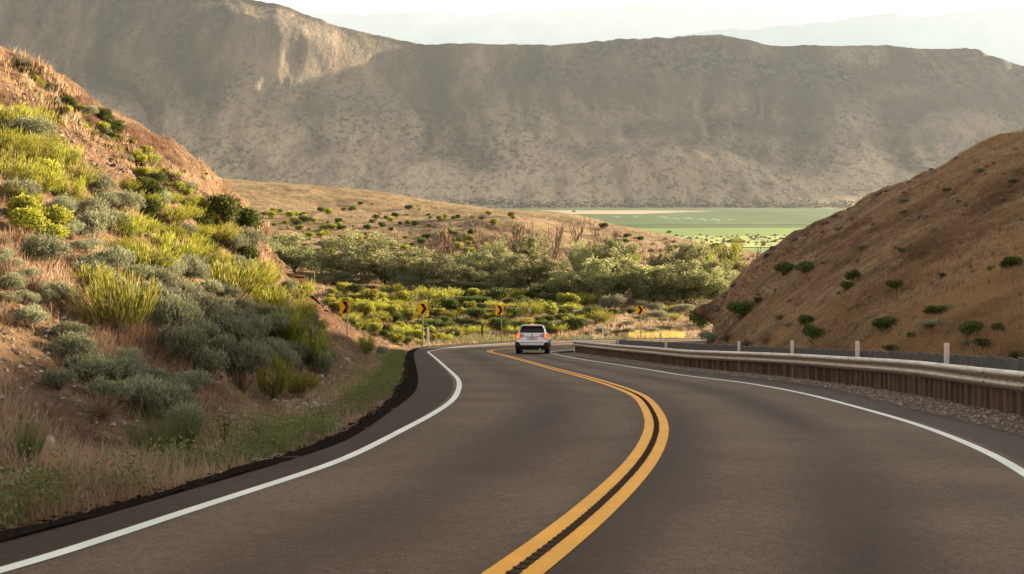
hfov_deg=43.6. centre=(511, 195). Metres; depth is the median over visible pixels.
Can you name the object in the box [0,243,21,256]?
dry shrub
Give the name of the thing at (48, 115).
rabbitbrush
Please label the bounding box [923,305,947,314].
green shrub
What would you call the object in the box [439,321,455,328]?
green shrub
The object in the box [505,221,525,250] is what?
bare tree
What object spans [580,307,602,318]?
green shrub
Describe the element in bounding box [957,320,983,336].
green shrub
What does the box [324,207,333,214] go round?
lime shrub
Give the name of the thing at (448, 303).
green shrub
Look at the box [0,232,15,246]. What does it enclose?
dry shrub
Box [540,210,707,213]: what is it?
sandy strip
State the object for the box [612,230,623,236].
dry shrub
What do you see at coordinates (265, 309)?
sagebrush
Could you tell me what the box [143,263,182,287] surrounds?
sagebrush
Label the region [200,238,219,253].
green shrub
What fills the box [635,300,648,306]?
sagebrush
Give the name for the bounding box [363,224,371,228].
green shrub
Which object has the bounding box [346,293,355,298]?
lime shrub
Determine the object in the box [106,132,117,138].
green shrub
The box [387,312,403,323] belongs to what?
green shrub
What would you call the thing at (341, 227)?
green shrub
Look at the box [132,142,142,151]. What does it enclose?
dry shrub
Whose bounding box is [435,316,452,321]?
green shrub
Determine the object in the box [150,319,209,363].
sagebrush
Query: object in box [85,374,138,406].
sagebrush
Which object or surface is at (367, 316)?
green shrub
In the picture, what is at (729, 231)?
mown field
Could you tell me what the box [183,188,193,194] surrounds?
lime shrub
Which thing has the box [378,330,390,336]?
green shrub
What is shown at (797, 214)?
crop field
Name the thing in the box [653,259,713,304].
olive tree
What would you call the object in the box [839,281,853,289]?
green shrub
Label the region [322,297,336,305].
lime shrub
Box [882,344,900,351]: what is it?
green shrub
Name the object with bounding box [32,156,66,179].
lime shrub
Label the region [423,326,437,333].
lime shrub
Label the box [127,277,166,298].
sagebrush
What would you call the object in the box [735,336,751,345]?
dry shrub
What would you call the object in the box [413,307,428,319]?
lime shrub
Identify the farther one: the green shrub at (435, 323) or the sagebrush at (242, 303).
the green shrub at (435, 323)
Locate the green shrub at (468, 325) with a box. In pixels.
[460,324,473,329]
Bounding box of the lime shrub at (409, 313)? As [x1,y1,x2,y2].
[398,307,417,320]
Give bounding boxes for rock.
[711,305,719,311]
[721,292,727,297]
[763,253,771,258]
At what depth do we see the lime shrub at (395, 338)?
89.53 m
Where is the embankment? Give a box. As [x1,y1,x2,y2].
[0,45,411,530]
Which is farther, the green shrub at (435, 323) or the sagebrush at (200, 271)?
the green shrub at (435, 323)
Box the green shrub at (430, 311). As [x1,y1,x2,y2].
[424,307,433,317]
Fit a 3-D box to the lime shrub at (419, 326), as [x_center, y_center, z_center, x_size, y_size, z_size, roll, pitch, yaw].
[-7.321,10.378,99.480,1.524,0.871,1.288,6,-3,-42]
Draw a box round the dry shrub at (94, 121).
[83,114,98,124]
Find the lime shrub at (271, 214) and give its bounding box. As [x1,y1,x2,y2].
[267,211,276,217]
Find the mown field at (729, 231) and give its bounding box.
[637,228,803,235]
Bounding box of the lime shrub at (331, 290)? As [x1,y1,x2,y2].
[326,287,338,293]
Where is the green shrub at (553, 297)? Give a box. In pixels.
[544,293,556,302]
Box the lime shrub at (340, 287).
[335,282,353,294]
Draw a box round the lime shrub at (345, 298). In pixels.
[341,297,353,301]
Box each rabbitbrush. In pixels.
[0,98,38,127]
[0,123,38,154]
[0,145,29,172]
[0,152,48,181]
[0,183,36,196]
[5,128,59,164]
[16,103,67,132]
[16,132,46,148]
[16,165,67,194]
[26,191,47,203]
[33,132,69,155]
[34,80,47,88]
[44,171,88,198]
[46,140,87,168]
[58,157,102,183]
[61,258,161,334]
[62,187,98,202]
[67,259,126,291]
[89,128,99,134]
[100,233,137,250]
[108,207,157,239]
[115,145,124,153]
[116,176,146,191]
[122,234,148,255]
[125,234,185,268]
[128,148,143,155]
[129,216,164,236]
[138,190,163,202]
[143,150,161,164]
[150,230,178,247]
[151,166,160,173]
[154,230,208,259]
[155,222,188,238]
[157,197,193,225]
[167,190,184,203]
[169,170,181,176]
[175,202,206,218]
[180,230,209,244]
[183,195,200,208]
[190,238,229,262]
[192,219,220,238]
[202,213,217,219]
[203,208,218,215]
[205,218,244,241]
[205,253,280,299]
[215,254,233,264]
[245,282,300,309]
[252,348,296,399]
[256,254,276,275]
[258,305,307,339]
[259,263,290,284]
[282,296,319,319]
[283,319,335,366]
[283,368,319,398]
[284,317,311,340]
[288,275,317,301]
[293,296,317,312]
[314,317,331,329]
[341,313,359,322]
[350,302,364,312]
[350,311,362,319]
[357,318,375,329]
[357,332,378,354]
[370,300,389,312]
[372,309,389,318]
[374,282,405,293]
[383,294,401,301]
[390,324,415,336]
[395,297,408,310]
[401,302,416,309]
[412,338,426,344]
[413,284,442,300]
[421,297,441,308]
[440,287,463,298]
[440,324,453,333]
[443,310,458,316]
[444,334,455,340]
[460,326,475,335]
[466,325,491,333]
[479,319,490,326]
[483,300,503,308]
[489,311,512,317]
[500,302,515,306]
[502,325,519,334]
[508,286,527,296]
[512,299,547,316]
[547,323,569,332]
[560,313,588,319]
[561,302,583,310]
[570,290,596,305]
[584,307,617,323]
[659,305,675,310]
[668,311,681,319]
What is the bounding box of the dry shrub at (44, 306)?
[35,302,53,315]
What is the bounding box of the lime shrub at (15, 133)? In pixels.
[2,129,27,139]
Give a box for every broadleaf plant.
[212,412,234,447]
[248,419,263,442]
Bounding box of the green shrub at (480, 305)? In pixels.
[476,303,486,308]
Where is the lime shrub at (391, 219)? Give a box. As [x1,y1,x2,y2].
[387,217,394,221]
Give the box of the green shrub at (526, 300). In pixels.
[515,298,532,307]
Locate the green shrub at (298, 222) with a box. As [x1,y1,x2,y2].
[293,219,302,225]
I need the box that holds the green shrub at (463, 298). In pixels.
[455,296,472,304]
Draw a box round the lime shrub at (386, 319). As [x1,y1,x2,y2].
[379,316,392,322]
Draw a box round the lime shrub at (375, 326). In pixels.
[366,322,382,333]
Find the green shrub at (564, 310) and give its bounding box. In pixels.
[556,308,567,313]
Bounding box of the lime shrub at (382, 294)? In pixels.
[378,292,387,298]
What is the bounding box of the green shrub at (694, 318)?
[688,306,712,327]
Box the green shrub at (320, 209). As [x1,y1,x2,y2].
[317,207,324,211]
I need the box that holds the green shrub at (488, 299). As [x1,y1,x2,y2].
[481,297,494,302]
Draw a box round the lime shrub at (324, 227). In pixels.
[319,225,328,229]
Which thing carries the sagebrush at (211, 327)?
on the embankment
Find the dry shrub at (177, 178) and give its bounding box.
[173,171,185,182]
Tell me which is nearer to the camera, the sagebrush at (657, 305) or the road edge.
the road edge
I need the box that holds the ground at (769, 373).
[559,351,1020,413]
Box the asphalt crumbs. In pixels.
[1,352,409,529]
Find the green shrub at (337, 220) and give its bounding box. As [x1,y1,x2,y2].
[334,218,342,222]
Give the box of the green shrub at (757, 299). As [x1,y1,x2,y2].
[753,296,761,302]
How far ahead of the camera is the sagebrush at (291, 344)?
41.64 m
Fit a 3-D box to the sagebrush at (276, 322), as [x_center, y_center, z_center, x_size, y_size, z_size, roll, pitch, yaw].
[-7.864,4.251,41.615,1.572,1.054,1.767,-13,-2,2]
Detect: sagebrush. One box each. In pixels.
[0,115,60,138]
[0,247,14,265]
[0,269,29,293]
[0,289,22,303]
[3,176,43,196]
[5,256,24,267]
[11,303,52,330]
[13,229,73,268]
[14,56,32,65]
[14,289,41,305]
[16,265,42,280]
[27,281,49,292]
[34,288,58,304]
[35,365,80,389]
[41,194,78,214]
[46,83,57,90]
[46,279,80,305]
[48,328,100,363]
[49,320,93,336]
[51,217,85,239]
[61,351,123,382]
[68,235,104,253]
[69,250,115,278]
[70,203,117,242]
[73,192,113,216]
[79,271,128,293]
[80,105,99,117]
[84,170,116,192]
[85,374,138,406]
[90,242,136,276]
[93,189,124,206]
[96,126,113,134]
[100,207,132,229]
[100,352,149,381]
[101,134,110,140]
[110,280,141,299]
[111,188,146,214]
[112,345,143,363]
[117,262,155,281]
[121,371,174,410]
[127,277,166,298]
[134,376,201,418]
[139,291,205,329]
[141,284,189,308]
[141,365,169,381]
[142,252,194,279]
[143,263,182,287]
[145,312,178,327]
[148,192,172,206]
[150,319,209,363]
[159,368,214,394]
[163,400,210,428]
[170,277,205,293]
[172,221,196,232]
[176,250,211,284]
[176,312,206,326]
[181,288,227,316]
[182,343,230,379]
[184,180,196,188]
[184,296,210,316]
[191,318,220,338]
[195,277,223,296]
[204,302,250,337]
[206,332,234,350]
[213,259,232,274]
[216,281,242,298]
[216,295,236,311]
[217,318,253,337]
[218,229,250,252]
[218,333,269,390]
[225,326,261,343]
[229,296,256,313]
[231,253,247,274]
[235,225,269,249]
[237,313,270,342]
[239,306,272,325]
[246,258,258,269]
[252,301,291,316]
[254,338,277,377]
[257,336,294,360]
[261,310,292,338]
[271,340,303,375]
[280,277,300,293]
[285,316,318,329]
[285,341,311,361]
[287,323,324,343]
[287,341,308,355]
[300,339,339,362]
[310,312,320,320]
[313,348,333,373]
[376,347,386,354]
[593,326,608,333]
[598,293,627,307]
[620,320,636,325]
[621,327,634,334]
[634,315,648,319]
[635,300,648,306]
[646,327,659,331]
[647,302,664,309]
[648,310,668,318]
[657,325,671,329]
[672,304,694,311]
[698,329,720,343]
[831,226,842,230]
[856,243,865,249]
[898,197,908,203]
[914,319,945,327]
[944,302,956,307]
[959,339,972,344]
[973,167,983,171]
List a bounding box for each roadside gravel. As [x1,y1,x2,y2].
[0,360,401,527]
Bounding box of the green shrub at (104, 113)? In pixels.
[96,106,113,121]
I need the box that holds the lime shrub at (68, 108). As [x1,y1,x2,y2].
[63,105,73,112]
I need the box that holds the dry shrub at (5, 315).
[0,303,20,324]
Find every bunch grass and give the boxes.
[7,405,54,462]
[113,407,189,457]
[148,399,207,449]
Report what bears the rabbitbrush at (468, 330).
on the hillside
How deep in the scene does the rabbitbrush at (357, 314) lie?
104.30 m
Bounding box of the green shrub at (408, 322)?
[404,321,413,325]
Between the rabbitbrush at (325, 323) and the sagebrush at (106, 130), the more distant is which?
the rabbitbrush at (325, 323)
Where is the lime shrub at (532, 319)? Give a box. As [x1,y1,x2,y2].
[520,318,534,321]
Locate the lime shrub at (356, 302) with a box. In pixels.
[350,301,359,310]
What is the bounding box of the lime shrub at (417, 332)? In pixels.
[410,329,424,340]
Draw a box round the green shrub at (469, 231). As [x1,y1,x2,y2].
[467,228,476,233]
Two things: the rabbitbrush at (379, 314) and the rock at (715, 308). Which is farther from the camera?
the rabbitbrush at (379, 314)
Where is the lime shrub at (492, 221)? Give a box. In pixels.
[489,218,497,224]
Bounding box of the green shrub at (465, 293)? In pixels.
[459,291,470,296]
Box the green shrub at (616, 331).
[611,330,622,333]
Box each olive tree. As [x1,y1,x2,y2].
[268,231,331,272]
[312,271,355,283]
[314,227,392,279]
[339,235,432,288]
[387,248,453,290]
[409,278,457,290]
[413,254,474,289]
[431,251,486,289]
[441,277,493,291]
[462,240,527,289]
[469,269,522,290]
[489,232,549,289]
[496,252,570,289]
[528,271,584,297]
[553,269,600,296]
[561,238,606,283]
[572,273,620,299]
[581,256,665,299]
[588,236,640,289]
[630,270,679,302]
[646,241,711,283]
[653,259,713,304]
[679,258,733,299]
[694,267,739,301]
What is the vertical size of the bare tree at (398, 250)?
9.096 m
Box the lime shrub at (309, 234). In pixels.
[303,231,313,236]
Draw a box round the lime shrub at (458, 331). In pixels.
[449,327,464,337]
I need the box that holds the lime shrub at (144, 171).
[135,166,152,175]
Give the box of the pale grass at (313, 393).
[0,348,391,496]
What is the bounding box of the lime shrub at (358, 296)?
[354,293,365,299]
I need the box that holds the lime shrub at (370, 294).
[362,288,379,302]
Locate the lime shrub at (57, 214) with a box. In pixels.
[37,204,74,225]
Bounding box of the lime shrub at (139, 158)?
[133,153,148,162]
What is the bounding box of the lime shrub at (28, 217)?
[6,206,50,232]
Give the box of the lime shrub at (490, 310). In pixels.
[485,308,494,313]
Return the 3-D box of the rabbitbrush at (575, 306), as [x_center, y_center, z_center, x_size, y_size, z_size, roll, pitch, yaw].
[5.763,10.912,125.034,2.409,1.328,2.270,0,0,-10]
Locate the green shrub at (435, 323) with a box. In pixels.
[426,319,443,327]
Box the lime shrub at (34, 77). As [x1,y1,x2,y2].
[28,75,39,81]
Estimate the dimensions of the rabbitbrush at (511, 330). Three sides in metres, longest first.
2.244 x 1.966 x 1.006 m
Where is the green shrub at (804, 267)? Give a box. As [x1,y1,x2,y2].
[794,261,814,272]
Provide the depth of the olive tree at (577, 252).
152.38 m
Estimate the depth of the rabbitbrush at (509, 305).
120.98 m
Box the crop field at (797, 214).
[503,208,845,227]
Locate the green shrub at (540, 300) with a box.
[533,298,552,303]
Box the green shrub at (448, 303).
[435,297,461,311]
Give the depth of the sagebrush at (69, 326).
19.77 m
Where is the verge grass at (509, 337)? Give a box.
[431,333,632,342]
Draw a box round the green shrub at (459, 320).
[452,317,471,324]
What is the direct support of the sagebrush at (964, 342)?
on the dry hill
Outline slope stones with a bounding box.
[0,87,381,478]
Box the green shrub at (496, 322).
[488,317,514,330]
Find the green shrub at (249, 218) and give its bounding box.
[235,206,264,230]
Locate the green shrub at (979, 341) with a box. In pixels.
[972,338,991,346]
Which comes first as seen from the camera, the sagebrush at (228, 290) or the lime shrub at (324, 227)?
the sagebrush at (228, 290)
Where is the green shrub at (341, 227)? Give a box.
[336,225,346,229]
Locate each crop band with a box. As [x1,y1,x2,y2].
[611,222,812,224]
[676,212,773,212]
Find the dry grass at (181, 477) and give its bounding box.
[0,53,406,528]
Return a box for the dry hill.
[696,131,1023,356]
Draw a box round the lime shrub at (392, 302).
[383,300,399,304]
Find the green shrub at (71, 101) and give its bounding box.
[61,95,77,106]
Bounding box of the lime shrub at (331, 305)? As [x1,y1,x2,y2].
[327,302,336,309]
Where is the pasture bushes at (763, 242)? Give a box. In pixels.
[674,233,785,245]
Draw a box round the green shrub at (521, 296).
[514,295,530,301]
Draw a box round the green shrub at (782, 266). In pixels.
[773,261,793,275]
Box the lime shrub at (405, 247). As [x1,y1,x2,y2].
[401,244,409,249]
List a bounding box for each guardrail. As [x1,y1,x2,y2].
[573,341,1023,415]
[616,339,1023,399]
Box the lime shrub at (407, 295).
[394,290,418,303]
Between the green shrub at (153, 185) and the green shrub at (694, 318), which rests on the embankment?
the green shrub at (153, 185)
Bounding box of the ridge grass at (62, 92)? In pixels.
[0,45,273,269]
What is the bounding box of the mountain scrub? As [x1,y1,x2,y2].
[196,127,1015,207]
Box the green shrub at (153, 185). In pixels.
[136,176,165,195]
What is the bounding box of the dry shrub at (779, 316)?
[767,312,782,318]
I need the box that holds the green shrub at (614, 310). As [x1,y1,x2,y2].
[605,308,620,316]
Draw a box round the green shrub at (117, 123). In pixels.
[107,119,125,132]
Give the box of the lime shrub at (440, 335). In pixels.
[435,332,446,338]
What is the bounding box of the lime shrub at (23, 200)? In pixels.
[5,192,43,211]
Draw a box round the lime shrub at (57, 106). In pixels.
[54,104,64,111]
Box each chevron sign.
[340,300,349,334]
[418,303,426,346]
[496,305,502,341]
[636,306,642,338]
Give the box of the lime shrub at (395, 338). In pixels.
[388,333,405,344]
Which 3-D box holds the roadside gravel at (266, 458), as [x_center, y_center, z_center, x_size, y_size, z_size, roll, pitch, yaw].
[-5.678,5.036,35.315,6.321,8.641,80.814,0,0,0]
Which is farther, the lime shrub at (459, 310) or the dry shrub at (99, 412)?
the lime shrub at (459, 310)
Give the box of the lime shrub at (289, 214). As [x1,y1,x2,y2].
[284,211,295,217]
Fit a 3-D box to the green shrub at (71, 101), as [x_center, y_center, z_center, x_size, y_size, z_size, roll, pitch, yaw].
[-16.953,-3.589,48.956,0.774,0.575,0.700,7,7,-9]
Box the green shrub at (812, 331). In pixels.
[802,323,827,343]
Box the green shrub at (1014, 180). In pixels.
[1008,178,1017,182]
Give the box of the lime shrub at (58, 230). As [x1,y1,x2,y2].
[34,223,69,240]
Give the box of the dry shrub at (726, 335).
[715,330,731,341]
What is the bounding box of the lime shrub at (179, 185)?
[169,180,186,191]
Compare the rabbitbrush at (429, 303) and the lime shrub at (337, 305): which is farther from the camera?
the rabbitbrush at (429, 303)
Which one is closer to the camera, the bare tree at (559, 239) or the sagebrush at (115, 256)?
the sagebrush at (115, 256)
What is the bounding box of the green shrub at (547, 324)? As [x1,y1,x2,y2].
[534,320,557,330]
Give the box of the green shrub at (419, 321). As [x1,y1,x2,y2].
[415,319,428,324]
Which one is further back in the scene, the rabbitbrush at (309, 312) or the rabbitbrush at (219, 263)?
the rabbitbrush at (309, 312)
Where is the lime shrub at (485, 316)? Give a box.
[480,313,495,320]
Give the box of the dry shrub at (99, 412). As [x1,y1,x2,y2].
[73,387,130,420]
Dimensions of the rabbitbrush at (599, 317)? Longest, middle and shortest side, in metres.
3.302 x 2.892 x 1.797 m
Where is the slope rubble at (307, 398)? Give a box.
[273,255,410,410]
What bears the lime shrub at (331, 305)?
on the hillside
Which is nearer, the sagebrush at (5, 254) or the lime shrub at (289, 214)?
the sagebrush at (5, 254)
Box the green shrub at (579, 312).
[575,310,590,316]
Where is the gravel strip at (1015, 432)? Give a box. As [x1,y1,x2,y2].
[564,353,1023,436]
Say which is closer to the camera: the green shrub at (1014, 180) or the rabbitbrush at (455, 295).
the green shrub at (1014, 180)
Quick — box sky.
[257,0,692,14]
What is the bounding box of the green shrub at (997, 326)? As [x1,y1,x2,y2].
[991,322,1005,332]
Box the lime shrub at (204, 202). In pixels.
[198,198,212,210]
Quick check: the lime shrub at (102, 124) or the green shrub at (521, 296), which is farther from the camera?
the green shrub at (521, 296)
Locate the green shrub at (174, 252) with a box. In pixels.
[162,248,180,258]
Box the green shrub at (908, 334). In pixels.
[906,332,916,337]
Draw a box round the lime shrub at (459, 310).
[455,307,466,316]
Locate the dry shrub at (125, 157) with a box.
[118,151,130,158]
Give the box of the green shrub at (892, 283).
[884,278,904,290]
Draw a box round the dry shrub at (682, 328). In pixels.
[672,324,686,331]
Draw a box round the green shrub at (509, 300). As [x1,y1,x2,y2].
[502,297,517,303]
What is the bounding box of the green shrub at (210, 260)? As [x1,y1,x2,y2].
[198,258,213,266]
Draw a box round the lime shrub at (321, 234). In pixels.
[315,231,325,236]
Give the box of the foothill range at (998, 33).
[664,7,1023,65]
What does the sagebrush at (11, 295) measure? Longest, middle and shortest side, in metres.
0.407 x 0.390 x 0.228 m
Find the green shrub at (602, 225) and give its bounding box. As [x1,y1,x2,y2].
[598,223,608,228]
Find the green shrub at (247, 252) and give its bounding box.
[237,243,260,260]
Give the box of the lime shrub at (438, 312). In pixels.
[430,308,445,317]
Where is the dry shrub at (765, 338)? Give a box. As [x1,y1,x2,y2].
[754,331,771,344]
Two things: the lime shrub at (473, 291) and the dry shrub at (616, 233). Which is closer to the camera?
the lime shrub at (473, 291)
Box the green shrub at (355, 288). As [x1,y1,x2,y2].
[345,283,365,292]
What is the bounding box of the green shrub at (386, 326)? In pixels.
[383,324,391,329]
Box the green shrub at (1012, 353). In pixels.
[1008,350,1021,358]
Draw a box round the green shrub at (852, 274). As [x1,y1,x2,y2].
[844,269,860,280]
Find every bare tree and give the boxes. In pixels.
[391,226,404,266]
[421,229,455,257]
[434,218,456,261]
[449,234,464,259]
[470,219,485,255]
[472,222,495,254]
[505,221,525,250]
[506,215,534,253]
[537,225,553,262]
[552,223,565,270]
[569,215,584,260]
[569,218,592,247]
[588,217,603,252]
[589,230,610,252]
[633,236,646,264]
[648,245,657,279]
[736,258,747,272]
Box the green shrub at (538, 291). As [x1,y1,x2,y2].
[531,287,548,297]
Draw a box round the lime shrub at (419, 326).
[410,324,424,329]
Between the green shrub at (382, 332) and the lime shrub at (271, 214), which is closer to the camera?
the green shrub at (382, 332)
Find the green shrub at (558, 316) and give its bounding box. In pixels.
[553,313,575,320]
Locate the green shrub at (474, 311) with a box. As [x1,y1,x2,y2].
[462,307,487,317]
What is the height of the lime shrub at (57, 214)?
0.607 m
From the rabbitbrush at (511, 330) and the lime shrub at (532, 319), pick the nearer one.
the rabbitbrush at (511, 330)
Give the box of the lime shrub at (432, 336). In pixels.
[424,333,436,341]
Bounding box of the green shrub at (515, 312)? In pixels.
[503,307,525,317]
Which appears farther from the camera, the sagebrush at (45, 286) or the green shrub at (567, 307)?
the green shrub at (567, 307)
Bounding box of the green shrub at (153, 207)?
[137,196,161,217]
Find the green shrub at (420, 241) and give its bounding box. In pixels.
[416,237,426,244]
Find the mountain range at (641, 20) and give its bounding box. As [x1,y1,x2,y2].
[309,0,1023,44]
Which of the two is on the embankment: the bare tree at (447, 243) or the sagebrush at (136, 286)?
the sagebrush at (136, 286)
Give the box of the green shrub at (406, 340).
[402,337,411,344]
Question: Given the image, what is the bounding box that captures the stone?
[38,435,54,448]
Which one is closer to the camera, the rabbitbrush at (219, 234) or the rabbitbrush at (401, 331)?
the rabbitbrush at (219, 234)
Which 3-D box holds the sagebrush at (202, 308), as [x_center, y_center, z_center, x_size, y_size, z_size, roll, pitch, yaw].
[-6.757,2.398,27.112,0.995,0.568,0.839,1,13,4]
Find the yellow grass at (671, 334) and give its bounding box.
[625,330,684,338]
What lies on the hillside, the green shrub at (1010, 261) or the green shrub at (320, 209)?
the green shrub at (320, 209)
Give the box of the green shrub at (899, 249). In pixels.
[897,247,904,252]
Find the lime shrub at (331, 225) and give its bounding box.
[326,223,335,228]
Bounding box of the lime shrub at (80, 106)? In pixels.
[74,104,84,110]
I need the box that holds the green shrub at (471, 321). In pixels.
[464,319,480,324]
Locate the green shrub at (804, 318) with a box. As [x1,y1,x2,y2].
[797,314,813,326]
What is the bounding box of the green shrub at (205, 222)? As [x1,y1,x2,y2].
[196,218,214,226]
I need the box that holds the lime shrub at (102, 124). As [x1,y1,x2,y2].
[97,121,110,128]
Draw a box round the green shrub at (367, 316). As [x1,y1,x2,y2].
[361,314,374,321]
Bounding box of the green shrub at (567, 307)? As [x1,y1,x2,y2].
[557,306,574,312]
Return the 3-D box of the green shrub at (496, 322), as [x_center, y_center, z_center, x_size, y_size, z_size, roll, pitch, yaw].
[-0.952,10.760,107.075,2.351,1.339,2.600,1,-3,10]
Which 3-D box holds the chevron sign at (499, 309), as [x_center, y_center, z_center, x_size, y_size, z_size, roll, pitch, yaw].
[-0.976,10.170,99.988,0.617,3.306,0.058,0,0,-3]
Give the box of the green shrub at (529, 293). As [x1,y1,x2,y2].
[522,290,536,296]
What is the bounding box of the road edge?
[0,338,665,540]
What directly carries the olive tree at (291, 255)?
on the hillside
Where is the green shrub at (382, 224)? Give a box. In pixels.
[378,222,386,226]
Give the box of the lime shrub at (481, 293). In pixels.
[479,290,489,296]
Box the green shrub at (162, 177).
[149,170,167,182]
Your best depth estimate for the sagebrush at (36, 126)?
35.64 m
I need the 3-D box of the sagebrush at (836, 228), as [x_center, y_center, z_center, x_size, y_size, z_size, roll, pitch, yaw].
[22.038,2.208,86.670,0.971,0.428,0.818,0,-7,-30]
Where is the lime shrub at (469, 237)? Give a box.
[464,234,475,240]
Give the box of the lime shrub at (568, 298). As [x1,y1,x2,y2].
[556,292,580,304]
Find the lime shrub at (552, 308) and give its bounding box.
[537,302,558,314]
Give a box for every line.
[0,339,659,572]
[481,341,674,573]
[490,341,679,573]
[550,343,1023,476]
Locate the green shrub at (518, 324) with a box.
[512,320,522,326]
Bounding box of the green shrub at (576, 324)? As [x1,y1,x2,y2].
[560,317,589,330]
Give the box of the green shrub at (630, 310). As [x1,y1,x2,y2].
[621,307,635,313]
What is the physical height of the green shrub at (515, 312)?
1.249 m
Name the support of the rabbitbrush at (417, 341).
on the hillside
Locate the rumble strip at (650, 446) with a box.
[505,360,659,572]
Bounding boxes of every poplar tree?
[625,250,641,263]
[692,239,715,267]
[710,235,749,281]
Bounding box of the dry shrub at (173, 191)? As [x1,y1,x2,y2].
[170,187,182,198]
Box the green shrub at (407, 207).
[404,204,412,209]
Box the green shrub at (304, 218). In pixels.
[298,216,308,221]
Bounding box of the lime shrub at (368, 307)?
[358,301,375,314]
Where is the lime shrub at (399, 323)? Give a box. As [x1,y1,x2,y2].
[395,321,404,327]
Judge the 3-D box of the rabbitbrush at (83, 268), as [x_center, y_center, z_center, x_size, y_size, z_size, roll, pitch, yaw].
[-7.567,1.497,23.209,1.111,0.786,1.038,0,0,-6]
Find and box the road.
[0,338,1023,573]
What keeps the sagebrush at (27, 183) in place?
on the embankment
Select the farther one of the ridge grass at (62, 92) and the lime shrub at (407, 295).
the lime shrub at (407, 295)
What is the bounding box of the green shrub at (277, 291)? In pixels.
[266,284,288,302]
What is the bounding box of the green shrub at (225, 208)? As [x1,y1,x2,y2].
[207,192,242,223]
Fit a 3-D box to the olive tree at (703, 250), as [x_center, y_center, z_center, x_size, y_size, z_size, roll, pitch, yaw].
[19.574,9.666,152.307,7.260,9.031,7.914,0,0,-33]
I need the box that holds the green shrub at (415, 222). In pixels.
[412,220,419,225]
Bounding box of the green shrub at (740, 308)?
[725,298,754,318]
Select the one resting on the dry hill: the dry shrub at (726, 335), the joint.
the dry shrub at (726, 335)
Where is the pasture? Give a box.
[675,236,785,246]
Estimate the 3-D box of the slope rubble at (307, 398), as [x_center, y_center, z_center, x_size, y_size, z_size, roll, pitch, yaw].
[-7.769,6.554,53.533,7.051,7.285,61.357,0,0,-4]
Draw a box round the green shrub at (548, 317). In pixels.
[541,314,556,320]
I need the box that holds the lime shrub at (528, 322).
[516,319,538,327]
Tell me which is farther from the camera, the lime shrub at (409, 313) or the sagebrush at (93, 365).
the lime shrub at (409, 313)
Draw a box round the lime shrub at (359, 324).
[352,321,363,329]
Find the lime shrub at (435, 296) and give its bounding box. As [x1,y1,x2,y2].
[427,292,449,300]
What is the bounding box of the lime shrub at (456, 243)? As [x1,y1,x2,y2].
[454,241,464,247]
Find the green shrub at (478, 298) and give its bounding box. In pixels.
[468,295,485,302]
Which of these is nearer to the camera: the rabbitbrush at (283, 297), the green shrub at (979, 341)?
the green shrub at (979, 341)
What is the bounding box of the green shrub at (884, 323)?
[872,315,897,331]
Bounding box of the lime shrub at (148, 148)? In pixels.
[141,145,154,154]
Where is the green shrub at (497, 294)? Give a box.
[483,287,511,301]
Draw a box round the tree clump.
[726,239,746,242]
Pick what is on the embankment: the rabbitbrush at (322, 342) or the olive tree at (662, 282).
the rabbitbrush at (322, 342)
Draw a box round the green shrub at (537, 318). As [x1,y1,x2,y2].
[534,317,546,320]
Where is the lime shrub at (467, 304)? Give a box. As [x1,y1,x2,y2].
[462,301,476,308]
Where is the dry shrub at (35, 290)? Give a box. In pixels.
[21,267,55,297]
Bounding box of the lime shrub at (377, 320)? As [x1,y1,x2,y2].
[368,317,382,325]
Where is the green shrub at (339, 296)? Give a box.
[335,294,346,298]
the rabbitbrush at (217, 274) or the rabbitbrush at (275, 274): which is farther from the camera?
the rabbitbrush at (275, 274)
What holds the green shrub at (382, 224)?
on the hillside
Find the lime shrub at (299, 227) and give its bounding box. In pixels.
[295,225,304,229]
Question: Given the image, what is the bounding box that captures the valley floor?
[490,208,768,247]
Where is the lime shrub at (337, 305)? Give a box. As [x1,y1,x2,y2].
[334,301,351,308]
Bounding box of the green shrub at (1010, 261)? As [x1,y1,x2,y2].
[998,256,1023,267]
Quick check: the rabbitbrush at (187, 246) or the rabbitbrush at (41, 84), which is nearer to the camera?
the rabbitbrush at (187, 246)
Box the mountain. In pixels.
[0,0,1023,207]
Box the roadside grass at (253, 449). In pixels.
[0,347,406,527]
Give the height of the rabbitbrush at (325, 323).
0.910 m
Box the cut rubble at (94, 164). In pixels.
[2,72,270,263]
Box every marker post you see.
[427,327,428,345]
[737,341,739,351]
[790,341,793,374]
[855,341,859,380]
[944,343,948,363]
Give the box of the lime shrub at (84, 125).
[80,123,89,130]
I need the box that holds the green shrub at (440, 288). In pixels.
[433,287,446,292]
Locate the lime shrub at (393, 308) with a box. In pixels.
[384,304,401,314]
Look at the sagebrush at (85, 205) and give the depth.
32.02 m
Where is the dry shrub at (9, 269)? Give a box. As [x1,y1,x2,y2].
[0,257,23,275]
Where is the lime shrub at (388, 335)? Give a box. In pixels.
[384,332,394,339]
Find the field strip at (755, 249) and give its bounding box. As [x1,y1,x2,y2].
[742,248,768,251]
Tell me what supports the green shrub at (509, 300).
on the hillside
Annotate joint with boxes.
[489,341,676,573]
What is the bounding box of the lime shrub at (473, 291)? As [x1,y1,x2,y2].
[467,288,479,295]
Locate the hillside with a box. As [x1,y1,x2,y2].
[222,178,762,348]

